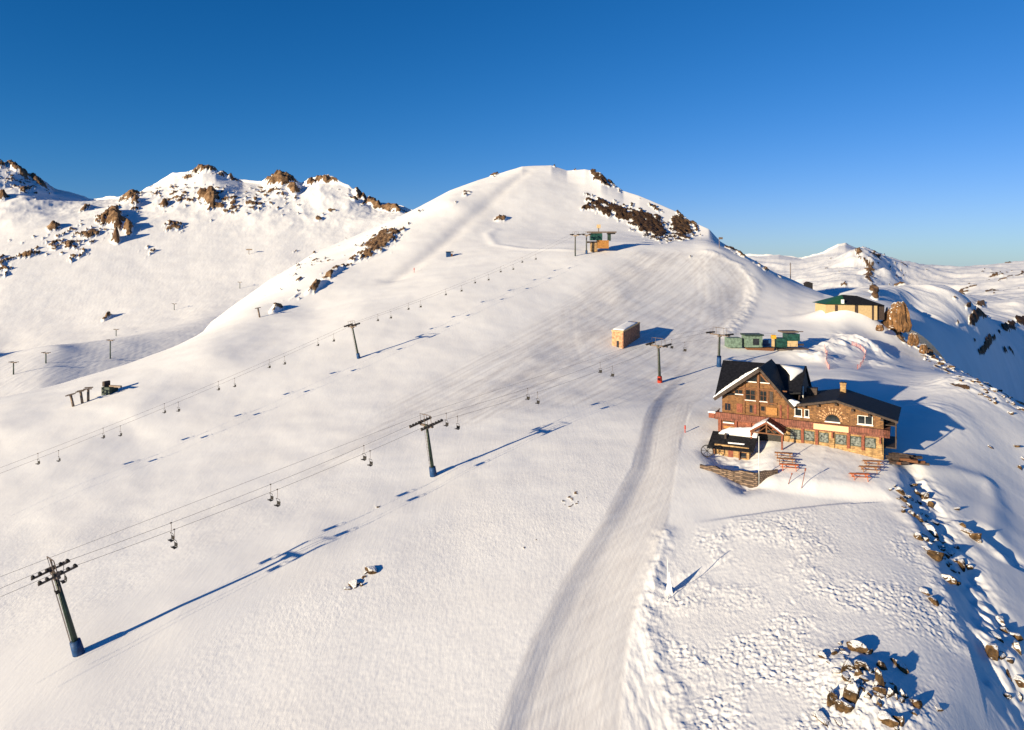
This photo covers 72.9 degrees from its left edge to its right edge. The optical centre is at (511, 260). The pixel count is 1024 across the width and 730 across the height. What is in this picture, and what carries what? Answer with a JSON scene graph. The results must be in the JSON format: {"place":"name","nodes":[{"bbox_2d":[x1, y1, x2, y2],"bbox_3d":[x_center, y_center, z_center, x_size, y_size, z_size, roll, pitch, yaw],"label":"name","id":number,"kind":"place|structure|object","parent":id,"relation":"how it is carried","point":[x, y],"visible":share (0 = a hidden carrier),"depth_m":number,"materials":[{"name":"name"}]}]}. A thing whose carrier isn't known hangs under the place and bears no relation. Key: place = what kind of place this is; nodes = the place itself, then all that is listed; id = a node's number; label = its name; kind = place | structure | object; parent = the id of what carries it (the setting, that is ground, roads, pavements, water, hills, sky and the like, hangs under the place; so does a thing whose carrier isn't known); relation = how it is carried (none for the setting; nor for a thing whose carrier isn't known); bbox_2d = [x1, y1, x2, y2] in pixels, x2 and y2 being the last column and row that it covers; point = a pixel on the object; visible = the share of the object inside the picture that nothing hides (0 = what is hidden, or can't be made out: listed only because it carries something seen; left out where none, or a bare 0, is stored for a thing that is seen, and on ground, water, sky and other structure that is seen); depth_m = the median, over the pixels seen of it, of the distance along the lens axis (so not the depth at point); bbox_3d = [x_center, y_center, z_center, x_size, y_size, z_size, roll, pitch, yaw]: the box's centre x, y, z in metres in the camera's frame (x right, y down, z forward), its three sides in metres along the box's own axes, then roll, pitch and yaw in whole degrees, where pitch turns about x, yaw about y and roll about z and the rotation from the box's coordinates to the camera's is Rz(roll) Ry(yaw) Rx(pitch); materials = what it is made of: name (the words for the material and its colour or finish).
{"place":"outdoors","nodes":[
{"label":"outdoors","id":0,"kind":"place"},
{"bbox_2d":[0,159,411,396],"bbox_3d":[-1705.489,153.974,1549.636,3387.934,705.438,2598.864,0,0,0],"label":"mountain","id":1,"kind":"structure","parent":0,"point":[82,278],"depth_m":753.58,"materials":[{"name":"snow"}]},
{"bbox_2d":[0,164,1023,729],"bbox_3d":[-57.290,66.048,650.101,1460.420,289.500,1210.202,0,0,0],"label":"snow slope","id":2,"kind":"structure","parent":0,"point":[522,554],"depth_m":113.98,"materials":[{"name":"snow"}]},
{"bbox_2d":[31,556,84,656],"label":"lift tower","id":3,"kind":"structure","parent":2,"relation":"on","point":[77,647],"depth_m":83.47,"materials":[{"name":"metal"}]},
{"bbox_2d":[65,393,75,406],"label":"lift post","id":4,"kind":"object","parent":2,"relation":"on","point":[71,400],"visible":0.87,"depth_m":182.08,"materials":[{"name":"metal"}]},
{"bbox_2d":[75,390,83,403],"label":"lift post","id":5,"kind":"object","parent":2,"relation":"on","point":[81,396],"visible":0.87,"depth_m":183.66,"materials":[{"name":"metal"}]},
{"bbox_2d":[83,387,92,400],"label":"lift post","id":6,"kind":"object","parent":2,"relation":"on","point":[88,392],"visible":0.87,"depth_m":184.97,"materials":[{"name":"metal"}]},
{"bbox_2d":[101,380,121,394],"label":"lift station","id":7,"kind":"object","parent":2,"relation":"on","point":[107,389],"visible":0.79,"depth_m":188.73,"materials":[{"name":"green paint"}]},
{"bbox_2d":[344,321,359,358],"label":"lift tower","id":8,"kind":"structure","parent":2,"relation":"on","point":[352,325],"depth_m":204.98,"materials":[{"name":"metal"}]},
{"bbox_2d":[3,235,568,466],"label":"haul rope","id":9,"kind":"object","parent":8,"relation":"attached to","point":[260,363],"visible":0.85,"depth_m":179.02,"materials":[{"name":"grey metal"}]},
{"bbox_2d":[2,233,602,472],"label":"haul rope","id":10,"kind":"object","parent":8,"relation":"attached to","point":[270,362],"visible":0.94,"depth_m":173.95,"materials":[{"name":"grey metal"}]},
{"bbox_2d":[348,579,357,588],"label":"boulder","id":11,"kind":"object","parent":2,"relation":"on","point":[352,584],"visible":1,"depth_m":93.60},
{"bbox_2d":[365,566,376,573],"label":"boulder","id":12,"kind":"object","parent":2,"relation":"on","point":[371,569],"visible":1,"depth_m":96.21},
{"bbox_2d":[409,413,442,476],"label":"lift tower","id":13,"kind":"structure","parent":2,"relation":"on","point":[432,470],"depth_m":126.31,"materials":[{"name":"metal"}]},
{"bbox_2d":[0,331,771,588],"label":"haul rope","id":14,"kind":"object","parent":13,"relation":"attached to","point":[319,464],"visible":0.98,"depth_m":107.34,"materials":[{"name":"grey metal"}]},
{"bbox_2d":[60,561,66,583],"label":"lift chair","id":15,"kind":"object","parent":14,"relation":"hanging from","point":[64,580],"visible":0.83,"depth_m":85.08,"materials":[{"name":"metal"}]},
{"bbox_2d":[1,334,780,596],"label":"haul rope","id":16,"kind":"object","parent":13,"relation":"attached to","point":[333,466],"visible":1,"depth_m":106.17,"materials":[{"name":"grey metal"}]},
{"bbox_2d":[54,571,60,594],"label":"lift chair","id":17,"kind":"object","parent":16,"relation":"hanging from","point":[57,592],"visible":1,"depth_m":82.07,"materials":[{"name":"metal"}]},
{"bbox_2d":[171,529,177,548],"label":"lift chair","id":18,"kind":"object","parent":16,"relation":"hanging from","point":[175,544],"visible":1,"depth_m":91.85,"materials":[{"name":"metal"}]},
{"bbox_2d":[570,232,580,255],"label":"lift tower","id":19,"kind":"structure","parent":2,"relation":"on","point":[578,234],"depth_m":314.96,"materials":[{"name":"metal"}]},
{"bbox_2d":[581,232,591,253],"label":"lift tower","id":20,"kind":"structure","parent":2,"relation":"on","point":[586,251],"depth_m":319.20,"materials":[{"name":"metal"}]},
{"bbox_2d":[587,224,616,251],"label":"hilltop lift station","id":21,"kind":"object","parent":2,"relation":"on","point":[599,243],"visible":0.99,"depth_m":322.65,"materials":[{"name":"metal"}]},
{"bbox_2d":[611,321,639,348],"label":"stone hut","id":22,"kind":"object","parent":2,"relation":"on","point":[626,334],"visible":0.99,"depth_m":219.90,"materials":[{"name":"brown stone"}]},
{"bbox_2d":[646,337,671,382],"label":"lift tower","id":23,"kind":"structure","parent":2,"relation":"on","point":[659,378],"depth_m":183.75,"materials":[{"name":"metal"}]},
{"bbox_2d":[667,559,667,599],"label":"snow stake","id":24,"kind":"object","parent":2,"relation":"on","point":[667,579],"visible":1,"depth_m":87.48,"materials":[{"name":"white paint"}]},
{"bbox_2d":[666,572,672,592],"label":"banner","id":25,"kind":"object","parent":2,"relation":"on","point":[669,585],"visible":0.91,"depth_m":88.98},
{"bbox_2d":[701,445,713,457],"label":"spoked wheel","id":26,"kind":"object","parent":2,"relation":"on","point":[707,451],"visible":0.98,"depth_m":126.61,"materials":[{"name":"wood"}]},
{"bbox_2d":[706,327,733,366],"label":"lift tower","id":27,"kind":"structure","parent":2,"relation":"on","point":[718,354],"depth_m":199.57,"materials":[{"name":"metal"}]},
{"bbox_2d":[0,327,716,576],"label":"signal cable","id":28,"kind":"object","parent":27,"relation":"attached to","point":[297,462],"visible":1,"depth_m":103.42,"materials":[{"name":"grey metal"}]},
{"bbox_2d":[700,464,757,487],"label":"terrace wall","id":29,"kind":"structure","parent":2,"relation":"on","point":[748,479],"depth_m":117.06,"materials":[{"name":"stone"}]},
{"bbox_2d":[707,427,759,459],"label":"shed","id":30,"kind":"structure","parent":2,"relation":"on","point":[738,442],"depth_m":129.33,"materials":[{"name":"wood"}]},
{"bbox_2d":[740,452,746,458],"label":"window","id":31,"kind":"structure","parent":30,"relation":"in","point":[742,454],"depth_m":127.13,"materials":[{"name":"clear glass"}]},
{"bbox_2d":[758,436,758,484],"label":"flagpole","id":32,"kind":"object","parent":2,"relation":"on","point":[758,460],"visible":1,"depth_m":115.57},
{"bbox_2d":[725,330,808,350],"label":"lift station","id":33,"kind":"object","parent":2,"relation":"on","point":[789,339],"visible":0.99,"depth_m":222.26,"materials":[{"name":"green paint"}]},
{"bbox_2d":[759,469,777,483],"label":"terrace wall","id":34,"kind":"structure","parent":2,"relation":"on","point":[764,475],"depth_m":116.07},
{"bbox_2d":[774,451,792,457],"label":"picnic table","id":35,"kind":"object","parent":2,"relation":"on","point":[777,455],"visible":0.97,"depth_m":122.63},
{"bbox_2d":[777,457,794,463],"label":"picnic table","id":36,"kind":"object","parent":2,"relation":"on","point":[792,459],"visible":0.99,"depth_m":120.30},
{"bbox_2d":[779,463,798,471],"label":"picnic table","id":37,"kind":"object","parent":2,"relation":"on","point":[782,464],"visible":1,"depth_m":118.04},
{"bbox_2d":[708,359,900,459],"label":"ski lodge","id":38,"kind":"structure","parent":2,"relation":"on","point":[771,399],"depth_m":130.35,"materials":[{"name":"wood"}]},
{"bbox_2d":[725,403,730,410],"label":"window","id":39,"kind":"structure","parent":38,"relation":"in","point":[727,405],"depth_m":135.75,"materials":[{"name":"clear glass"}]},
{"bbox_2d":[735,389,742,394],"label":"window","id":40,"kind":"structure","parent":38,"relation":"in","point":[740,392],"depth_m":134.70,"materials":[{"name":"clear glass"}]},
{"bbox_2d":[745,389,755,400],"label":"window","id":41,"kind":"structure","parent":38,"relation":"in","point":[749,394],"depth_m":133.65,"materials":[{"name":"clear glass"}]},
{"bbox_2d":[747,375,756,382],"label":"window","id":42,"kind":"structure","parent":38,"relation":"in","point":[754,378],"depth_m":133.37,"materials":[{"name":"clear glass"}]},
{"bbox_2d":[759,391,766,402],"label":"window","id":43,"kind":"structure","parent":38,"relation":"in","point":[763,394],"depth_m":132.48,"materials":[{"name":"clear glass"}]},
{"bbox_2d":[757,429,780,441],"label":"doorway","id":44,"kind":"structure","parent":38,"relation":"in","point":[762,437],"depth_m":131.26,"materials":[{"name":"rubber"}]},
{"bbox_2d":[790,429,800,439],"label":"window","id":45,"kind":"structure","parent":38,"relation":"in","point":[794,434],"depth_m":129.66,"materials":[{"name":"glass"}]},
{"bbox_2d":[794,408,802,417],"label":"window","id":46,"kind":"structure","parent":38,"relation":"in","point":[798,412],"depth_m":129.41,"materials":[{"name":"white paint"}]},
{"bbox_2d":[804,409,809,417],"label":"window","id":47,"kind":"structure","parent":38,"relation":"in","point":[806,412],"depth_m":128.72,"materials":[{"name":"white paint"}]},
{"bbox_2d":[804,430,813,440],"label":"window","id":48,"kind":"structure","parent":38,"relation":"in","point":[808,435],"depth_m":128.47,"materials":[{"name":"glass"}]},
{"bbox_2d":[819,432,828,442],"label":"window","id":49,"kind":"structure","parent":38,"relation":"in","point":[823,437],"depth_m":127.23,"materials":[{"name":"glass"}]},
{"bbox_2d":[825,415,839,423],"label":"arch window","id":50,"kind":"structure","parent":38,"relation":"in","point":[829,418],"depth_m":126.54,"materials":[{"name":"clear glass"}]},
{"bbox_2d":[835,434,845,444],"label":"window","id":51,"kind":"structure","parent":38,"relation":"in","point":[840,439],"depth_m":125.89,"materials":[{"name":"glass"}]},
{"bbox_2d":[850,436,860,446],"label":"window","id":52,"kind":"structure","parent":38,"relation":"in","point":[854,440],"depth_m":124.70,"materials":[{"name":"glass"}]},
{"bbox_2d":[857,415,872,425],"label":"window","id":53,"kind":"structure","parent":38,"relation":"in","point":[862,420],"depth_m":123.91,"materials":[{"name":"white paint"}]},
{"bbox_2d":[865,437,875,448],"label":"window","id":54,"kind":"structure","parent":38,"relation":"in","point":[869,442],"depth_m":123.49,"materials":[{"name":"glass"}]},
{"bbox_2d":[803,281,813,288],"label":"dark hut","id":55,"kind":"object","parent":2,"relation":"on","point":[808,284],"visible":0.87,"depth_m":334.94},
{"bbox_2d":[813,710,829,726],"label":"boulder","id":56,"kind":"object","parent":2,"relation":"on","point":[821,717],"visible":1,"depth_m":67.27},
{"bbox_2d":[817,651,827,658],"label":"boulder","id":57,"kind":"object","parent":2,"relation":"on","point":[821,654],"visible":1,"depth_m":75.27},
{"bbox_2d":[827,687,837,706],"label":"boulder","id":58,"kind":"object","parent":2,"relation":"on","point":[832,696],"visible":0.94,"depth_m":69.12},
{"bbox_2d":[834,717,842,725],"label":"boulder","id":59,"kind":"object","parent":2,"relation":"on","point":[838,721],"visible":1,"depth_m":66.99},
{"bbox_2d":[835,699,853,713],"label":"boulder","id":60,"kind":"object","parent":2,"relation":"on","point":[844,706],"visible":1,"depth_m":68.04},
{"bbox_2d":[841,671,849,680],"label":"boulder","id":61,"kind":"object","parent":2,"relation":"on","point":[845,676],"visible":1,"depth_m":71.29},
{"bbox_2d":[841,659,853,671],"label":"boulder","id":62,"kind":"object","parent":2,"relation":"on","point":[847,665],"visible":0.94,"depth_m":72.46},
{"bbox_2d":[813,295,883,319],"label":"green roofed building","id":63,"kind":"structure","parent":2,"relation":"on","point":[872,310],"depth_m":263.63,"materials":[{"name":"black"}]},
{"bbox_2d":[843,682,859,703],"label":"boulder","id":64,"kind":"object","parent":2,"relation":"on","point":[851,691],"visible":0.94,"depth_m":68.90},
{"bbox_2d":[846,640,867,653],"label":"boulder","id":65,"kind":"object","parent":2,"relation":"on","point":[857,646],"visible":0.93,"depth_m":76.01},
{"bbox_2d":[854,668,862,675],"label":"boulder","id":66,"kind":"object","parent":2,"relation":"on","point":[858,671],"visible":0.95,"depth_m":71.30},
{"bbox_2d":[852,342,865,369],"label":"safety net","id":67,"kind":"object","parent":2,"relation":"on","point":[861,362],"visible":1,"depth_m":219.80,"materials":[{"name":"pink"}]},
{"bbox_2d":[848,472,870,479],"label":"picnic table","id":68,"kind":"object","parent":2,"relation":"on","point":[865,474],"visible":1,"depth_m":114.38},
{"bbox_2d":[850,660,873,673],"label":"boulder","id":69,"kind":"object","parent":2,"relation":"on","point":[861,665],"visible":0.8,"depth_m":72.45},
{"bbox_2d":[859,675,868,681],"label":"boulder","id":70,"kind":"object","parent":2,"relation":"on","point":[864,679],"visible":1,"depth_m":70.50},
{"bbox_2d":[858,465,879,474],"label":"picnic table","id":71,"kind":"object","parent":2,"relation":"on","point":[875,467],"visible":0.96,"depth_m":117.33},
{"bbox_2d":[861,460,882,468],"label":"picnic table","id":72,"kind":"object","parent":2,"relation":"on","point":[877,461],"visible":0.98,"depth_m":119.56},
{"bbox_2d":[872,686,886,695],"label":"boulder","id":73,"kind":"object","parent":2,"relation":"on","point":[880,690],"visible":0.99,"depth_m":69.28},
{"bbox_2d":[875,324,883,330],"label":"rock crag","id":74,"kind":"structure","parent":2,"relation":"on","point":[879,327],"depth_m":255.22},
{"bbox_2d":[875,667,884,687],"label":"boulder","id":75,"kind":"object","parent":2,"relation":"on","point":[879,677],"visible":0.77,"depth_m":70.31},
{"bbox_2d":[876,660,887,669],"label":"boulder","id":76,"kind":"object","parent":2,"relation":"on","point":[881,665],"visible":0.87,"depth_m":73.47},
{"bbox_2d":[878,710,898,727],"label":"boulder","id":77,"kind":"object","parent":2,"relation":"on","point":[885,717],"visible":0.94,"depth_m":66.60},
{"bbox_2d":[882,307,894,329],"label":"rock crag","id":78,"kind":"structure","parent":2,"relation":"on","point":[887,321],"depth_m":266.09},
{"bbox_2d":[885,687,894,697],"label":"boulder","id":79,"kind":"object","parent":2,"relation":"on","point":[890,692],"visible":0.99,"depth_m":69.31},
{"bbox_2d":[892,715,904,726],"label":"boulder","id":80,"kind":"object","parent":2,"relation":"on","point":[901,721],"visible":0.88,"depth_m":66.68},
{"bbox_2d":[890,657,908,673],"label":"boulder","id":81,"kind":"object","parent":2,"relation":"on","point":[901,666],"visible":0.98,"depth_m":74.25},
{"bbox_2d":[896,487,905,495],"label":"boulder","id":82,"kind":"object","parent":2,"relation":"on","point":[900,490],"visible":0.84,"depth_m":112.24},
{"bbox_2d":[897,687,905,698],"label":"boulder","id":83,"kind":"object","parent":2,"relation":"on","point":[901,692],"visible":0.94,"depth_m":70.25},
{"bbox_2d":[892,301,911,332],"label":"rock crag","id":84,"kind":"structure","parent":2,"relation":"on","point":[901,318],"depth_m":262.13,"materials":[{"name":"stone"}]},
{"bbox_2d":[886,452,929,465],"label":"woodpile","id":85,"kind":"object","parent":2,"relation":"on","point":[899,458],"visible":0.92,"depth_m":121.75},
{"bbox_2d":[907,333,918,345],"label":"rock crag","id":86,"kind":"structure","parent":2,"relation":"on","point":[913,339],"depth_m":250.92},
{"bbox_2d":[910,699,922,708],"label":"boulder","id":87,"kind":"object","parent":2,"relation":"on","point":[917,703],"visible":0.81,"depth_m":69.23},
{"bbox_2d":[913,532,923,540],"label":"boulder","id":88,"kind":"object","parent":2,"relation":"on","point":[917,535],"visible":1,"depth_m":100.10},
{"bbox_2d":[919,344,927,353],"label":"rock crag","id":89,"kind":"structure","parent":2,"relation":"on","point":[923,349],"depth_m":247.30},
{"bbox_2d":[920,492,928,498],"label":"boulder","id":90,"kind":"object","parent":2,"relation":"on","point":[924,495],"visible":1,"depth_m":114.50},
{"bbox_2d":[919,587,929,595],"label":"boulder","id":91,"kind":"object","parent":2,"relation":"on","point":[923,590],"visible":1,"depth_m":87.99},
{"bbox_2d":[927,501,934,507],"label":"boulder","id":92,"kind":"object","parent":2,"relation":"on","point":[930,504],"visible":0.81,"depth_m":112.90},
{"bbox_2d":[925,525,939,539],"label":"boulder","id":93,"kind":"object","parent":2,"relation":"on","point":[931,530],"visible":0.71,"depth_m":104.00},
{"bbox_2d":[928,596,938,606],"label":"boulder","id":94,"kind":"object","parent":2,"relation":"on","point":[933,600],"visible":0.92,"depth_m":86.12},
{"bbox_2d":[927,550,944,561],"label":"boulder","id":95,"kind":"object","parent":2,"relation":"on","point":[936,555],"visible":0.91,"depth_m":95.60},
{"bbox_2d":[934,703,943,711],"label":"boulder","id":96,"kind":"object","parent":2,"relation":"on","point":[938,707],"visible":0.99,"depth_m":69.81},
{"bbox_2d":[941,574,956,584],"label":"boulder","id":97,"kind":"object","parent":2,"relation":"on","point":[950,579],"visible":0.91,"depth_m":91.90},
{"bbox_2d":[944,546,954,555],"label":"boulder","id":98,"kind":"object","parent":2,"relation":"on","point":[949,551],"visible":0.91,"depth_m":100.44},
{"bbox_2d":[957,558,965,571],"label":"boulder","id":99,"kind":"object","parent":2,"relation":"on","point":[961,562],"visible":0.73,"depth_m":98.70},
{"bbox_2d":[960,528,973,533],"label":"boulder","id":100,"kind":"object","parent":2,"relation":"on","point":[966,530],"visible":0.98,"depth_m":106.71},
{"bbox_2d":[969,533,981,539],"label":"boulder","id":101,"kind":"object","parent":2,"relation":"on","point":[975,536],"visible":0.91,"depth_m":105.59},
{"bbox_2d":[985,643,998,660],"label":"boulder","id":102,"kind":"object","parent":2,"relation":"on","point":[991,650],"visible":1,"depth_m":81.73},
{"bbox_2d":[990,631,1003,642],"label":"boulder","id":103,"kind":"object","parent":2,"relation":"on","point":[996,635],"visible":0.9,"depth_m":85.25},
{"bbox_2d":[995,615,1005,626],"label":"boulder","id":104,"kind":"object","parent":2,"relation":"on","point":[999,620],"visible":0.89,"depth_m":89.36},
{"bbox_2d":[999,651,1005,659],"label":"boulder","id":105,"kind":"object","parent":2,"relation":"on","point":[1002,655],"visible":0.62,"depth_m":82.15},
{"bbox_2d":[999,627,1008,633],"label":"boulder","id":106,"kind":"object","parent":2,"relation":"on","point":[1005,629],"visible":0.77,"depth_m":87.41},
{"bbox_2d":[1003,691,1011,698],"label":"boulder","id":107,"kind":"object","parent":2,"relation":"on","point":[1007,695],"visible":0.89,"depth_m":78.42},
{"bbox_2d":[1006,657,1013,663],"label":"boulder","id":108,"kind":"object","parent":2,"relation":"on","point":[1010,660],"visible":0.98,"depth_m":82.13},
{"bbox_2d":[1009,631,1023,641],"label":"boulder","id":109,"kind":"object","parent":2,"relation":"on","point":[1017,636],"visible":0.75,"depth_m":86.44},
{"bbox_2d":[1012,642,1021,654],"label":"boulder","id":110,"kind":"object","parent":2,"relation":"on","point":[1016,646],"visible":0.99,"depth_m":84.44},
{"bbox_2d":[1014,674,1023,687],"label":"boulder","id":111,"kind":"object","parent":2,"relation":"on","point":[1019,680],"visible":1,"depth_m":80.50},
{"bbox_2d":[0,0,1023,266],"label":"sky","id":112,"kind":"structure","parent":0,"point":[796,128],"materials":[{"name":"blue"}]},
{"bbox_2d":[745,243,1023,401],"bbox_3d":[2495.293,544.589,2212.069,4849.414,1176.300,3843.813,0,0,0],"label":"mountain","id":113,"kind":"structure","parent":0,"point":[969,320],"depth_m":661.20,"materials":[{"name":"snow"}]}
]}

